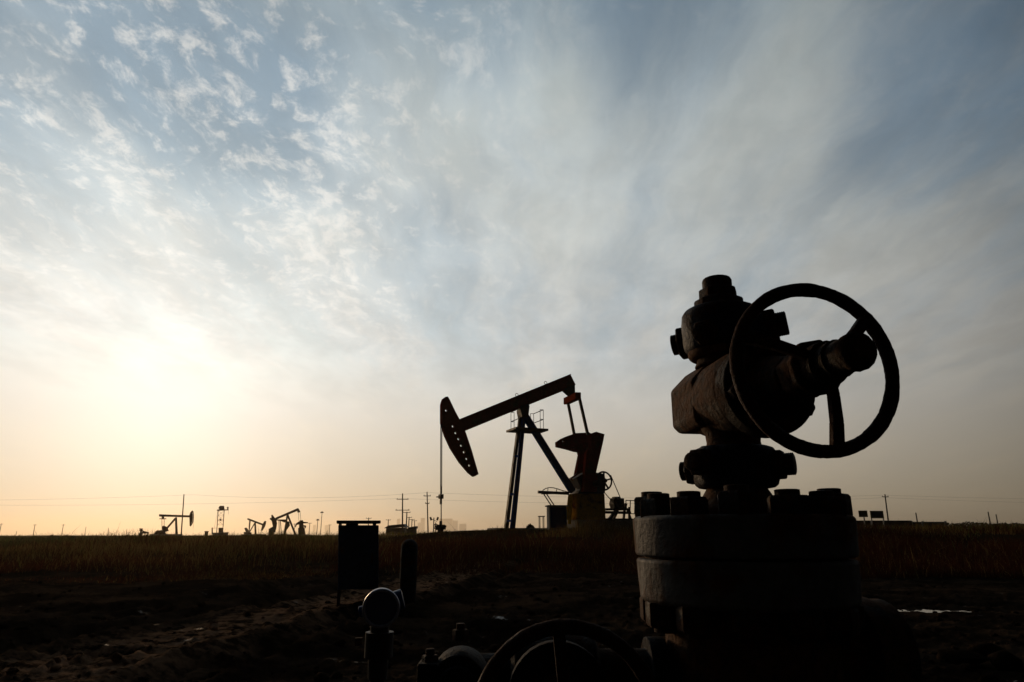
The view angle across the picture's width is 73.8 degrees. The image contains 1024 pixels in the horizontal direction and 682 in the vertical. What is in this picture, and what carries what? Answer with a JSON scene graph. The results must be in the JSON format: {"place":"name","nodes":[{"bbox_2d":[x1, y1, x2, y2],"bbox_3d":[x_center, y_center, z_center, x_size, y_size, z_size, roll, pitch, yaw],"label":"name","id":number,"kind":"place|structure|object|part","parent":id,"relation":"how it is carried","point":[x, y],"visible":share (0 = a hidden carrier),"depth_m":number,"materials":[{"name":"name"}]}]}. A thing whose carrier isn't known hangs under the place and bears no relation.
{"place":"outdoors","nodes":[
{"label":"outdoors","id":0,"kind":"place"},
{"bbox_2d":[0,530,1023,681],"bbox_3d":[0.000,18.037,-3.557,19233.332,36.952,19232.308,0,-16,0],"label":"ground","id":1,"kind":"structure","parent":0,"point":[195,643],"depth_m":6.60,"materials":[{"name":"brown soil"}]},
{"bbox_2d":[139,528,147,537],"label":"wellhead","id":2,"kind":"object","parent":1,"relation":"on","point":[142,531],"visible":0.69,"depth_m":67.33,"materials":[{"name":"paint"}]},
{"bbox_2d":[150,511,193,535],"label":"pumpjack","id":3,"kind":"object","parent":1,"relation":"on","point":[191,519],"visible":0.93,"depth_m":144.88,"materials":[{"name":"paint"}]},
{"bbox_2d":[180,494,183,535],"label":"utility pole","id":4,"kind":"object","parent":1,"relation":"on","point":[182,515],"visible":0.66,"depth_m":135.53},
{"bbox_2d":[212,506,228,535],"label":"pumping tower","id":5,"kind":"structure","parent":1,"relation":"on","point":[220,508],"depth_m":158.84,"materials":[{"name":"metal"}]},
{"bbox_2d":[243,518,265,535],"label":"pumpjack","id":6,"kind":"object","parent":1,"relation":"on","point":[254,525],"visible":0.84,"depth_m":217.22,"materials":[{"name":"paint"}]},
{"bbox_2d":[270,508,307,535],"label":"pumpjack","id":7,"kind":"object","parent":1,"relation":"on","point":[300,523],"visible":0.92,"depth_m":135.13,"materials":[{"name":"paint"}]},
{"bbox_2d":[324,525,329,534],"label":"city building","id":8,"kind":"structure","parent":1,"relation":"on","point":[327,527],"depth_m":7889.57,"materials":[{"name":"concrete"}]},
{"bbox_2d":[337,520,380,606],"bbox_3d":[-1.766,2.564,7.742,0.501,1.019,0.420,4,-16,-13],"label":"switch cabinet","id":9,"kind":"object","parent":1,"relation":"on","point":[358,553],"visible":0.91,"depth_m":7.62,"materials":[{"name":"metal"}]},
{"bbox_3d":[-1.716,2.416,7.609,0.409,0.591,0.041,4,-16,-13],"label":"door","id":10,"kind":"part","parent":9,"relation":"part of","materials":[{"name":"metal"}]},
{"bbox_2d":[355,588,404,681],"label":"pressure transmitter","id":11,"kind":"object","parent":1,"relation":"on","point":[379,609],"visible":1,"depth_m":2.01,"materials":[{"name":"grey metal"}]},
{"bbox_2d":[385,524,417,533],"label":"hut","id":12,"kind":"object","parent":1,"relation":"on","point":[395,529],"visible":0.8,"depth_m":90.42,"materials":[{"name":"metal"}]},
{"bbox_2d":[397,493,407,527],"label":"utility pole","id":13,"kind":"object","parent":1,"relation":"on","point":[402,499],"visible":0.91,"depth_m":126.46,"materials":[{"name":"brown wood"}]},
{"bbox_2d":[147,498,990,504],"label":"power cable","id":14,"kind":"object","parent":13,"relation":"attached to","point":[489,501],"visible":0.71,"depth_m":128.02,"materials":[{"name":"black metal"}]},
{"bbox_2d":[399,539,417,604],"bbox_3d":[-1.192,2.717,7.857,0.256,0.840,0.258,0,-16,0],"label":"bollard","id":15,"kind":"object","parent":1,"relation":"on","point":[408,568],"visible":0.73,"depth_m":7.80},
{"bbox_2d":[420,518,424,532],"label":"city building","id":16,"kind":"structure","parent":1,"relation":"on","point":[422,527],"depth_m":7905.96,"materials":[{"name":"concrete"}]},
{"bbox_2d":[425,492,430,531],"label":"utility pole","id":17,"kind":"object","parent":1,"relation":"on","point":[427,503],"visible":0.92,"depth_m":116.29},
{"bbox_2d":[433,521,445,531],"bbox_3d":[-3.317,8.597,31.447,0.580,0.584,0.474,0,-16,0],"label":"wellhead","id":18,"kind":"object","parent":1,"relation":"on","point":[439,528],"visible":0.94,"depth_m":31.29,"materials":[{"name":"metal"}]},
{"bbox_2d":[439,519,452,530],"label":"city building","id":19,"kind":"structure","parent":1,"relation":"on","point":[449,525],"depth_m":7878.53,"materials":[{"name":"concrete"}]},
{"bbox_2d":[440,520,450,528],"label":"window","id":20,"kind":"structure","parent":19,"relation":"in","point":[440,520],"depth_m":7878.43,"materials":[{"name":"glass"}]},
{"bbox_2d":[452,521,457,530],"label":"city building","id":21,"kind":"structure","parent":1,"relation":"on","point":[455,526],"depth_m":7955.59,"materials":[{"name":"concrete"}]},
{"bbox_2d":[459,524,465,530],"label":"city building","id":22,"kind":"structure","parent":1,"relation":"on","point":[462,527],"depth_m":7886.90,"materials":[{"name":"concrete"}]},
{"bbox_2d":[0,508,1023,583],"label":"grass","id":23,"kind":"structure","parent":1,"relation":"on","point":[880,557],"depth_m":16.64,"materials":[{"name":"brown plant"}]},
{"bbox_2d":[0,572,1023,681],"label":"mud clods","id":24,"kind":"object","parent":1,"relation":"on","point":[972,656],"visible":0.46,"depth_m":4.60,"materials":[{"name":"brown soil"}]},
{"bbox_2d":[436,374,634,529],"bbox_3d":[1.510,5.607,33.938,10.722,8.359,2.442,6,-17,-20],"label":"pumpjack","id":25,"kind":"object","parent":1,"relation":"on","point":[585,484],"visible":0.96,"depth_m":33.73,"materials":[{"name":"red paint"}]},
{"bbox_2d":[545,505,567,529],"bbox_3d":[2.010,7.930,30.605,0.920,1.089,0.750,2,-16,-8],"label":"control cabinet","id":26,"kind":"object","parent":1,"relation":"on","point":[556,514],"visible":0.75,"depth_m":30.31,"materials":[{"name":"black metal"}]},
{"bbox_3d":[2.051,7.836,30.280,0.700,0.887,0.070,2,-16,-8],"label":"door","id":27,"kind":"part","parent":26,"relation":"part of","materials":[{"name":"black paint"}]},
{"bbox_2d":[417,274,921,681],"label":"wellhead","id":28,"kind":"object","parent":1,"relation":"on","point":[745,574],"visible":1,"depth_m":1.42,"materials":[{"name":"metal"}]},
{"bbox_2d":[858,511,867,523],"bbox_3d":[24.944,12.876,48.352,0.629,1.672,0.115,0,-16,0],"label":"signboard","id":29,"kind":"object","parent":1,"relation":"on","point":[863,514],"visible":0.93,"depth_m":48.45,"materials":[{"name":"paint"}]},
{"bbox_2d":[870,511,884,526],"bbox_3d":[25.925,12.900,48.340,0.944,1.690,0.127,0,-16,0],"label":"signboard","id":30,"kind":"object","parent":1,"relation":"on","point":[876,514],"visible":0.88,"depth_m":48.43,"materials":[{"name":"paint"}]},
{"bbox_2d":[857,520,911,529],"bbox_3d":[28.701,14.540,53.027,4.775,1.144,0.185,0,-16,0],"label":"rail fence","id":31,"kind":"object","parent":1,"relation":"on","point":[888,522],"visible":0.29,"depth_m":53.15,"materials":[{"name":"black"}]},
{"bbox_2d":[882,494,888,519],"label":"utility pole","id":32,"kind":"object","parent":1,"relation":"on","point":[885,496],"visible":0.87,"depth_m":126.36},
{"bbox_2d":[29,493,1014,499],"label":"power cable","id":33,"kind":"object","parent":32,"relation":"attached to","point":[448,493],"visible":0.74,"depth_m":130.14,"materials":[{"name":"black metal"}]},
{"bbox_2d":[912,521,946,527],"bbox_3d":[32.419,14.592,52.989,2.760,1.190,0.130,0,-16,0],"label":"panel fence","id":34,"kind":"object","parent":1,"relation":"on","point":[929,524],"visible":0.36,"depth_m":53.10,"materials":[{"name":"black"}]},
{"bbox_2d":[897,609,965,612],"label":"puddle","id":35,"kind":"object","parent":1,"relation":"on","point":[926,610],"visible":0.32,"depth_m":7.83,"materials":[{"name":"grey liquid"}]},
{"bbox_2d":[947,521,1023,527],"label":"tree belt","id":36,"kind":"object","parent":1,"relation":"on","point":[976,523],"visible":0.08,"depth_m":99.24,"materials":[{"name":"black plant"}]},
{"bbox_2d":[0,0,1023,535],"label":"sky","id":37,"kind":"structure","parent":0,"point":[249,249],"materials":[{"name":"blue"}]}
]}

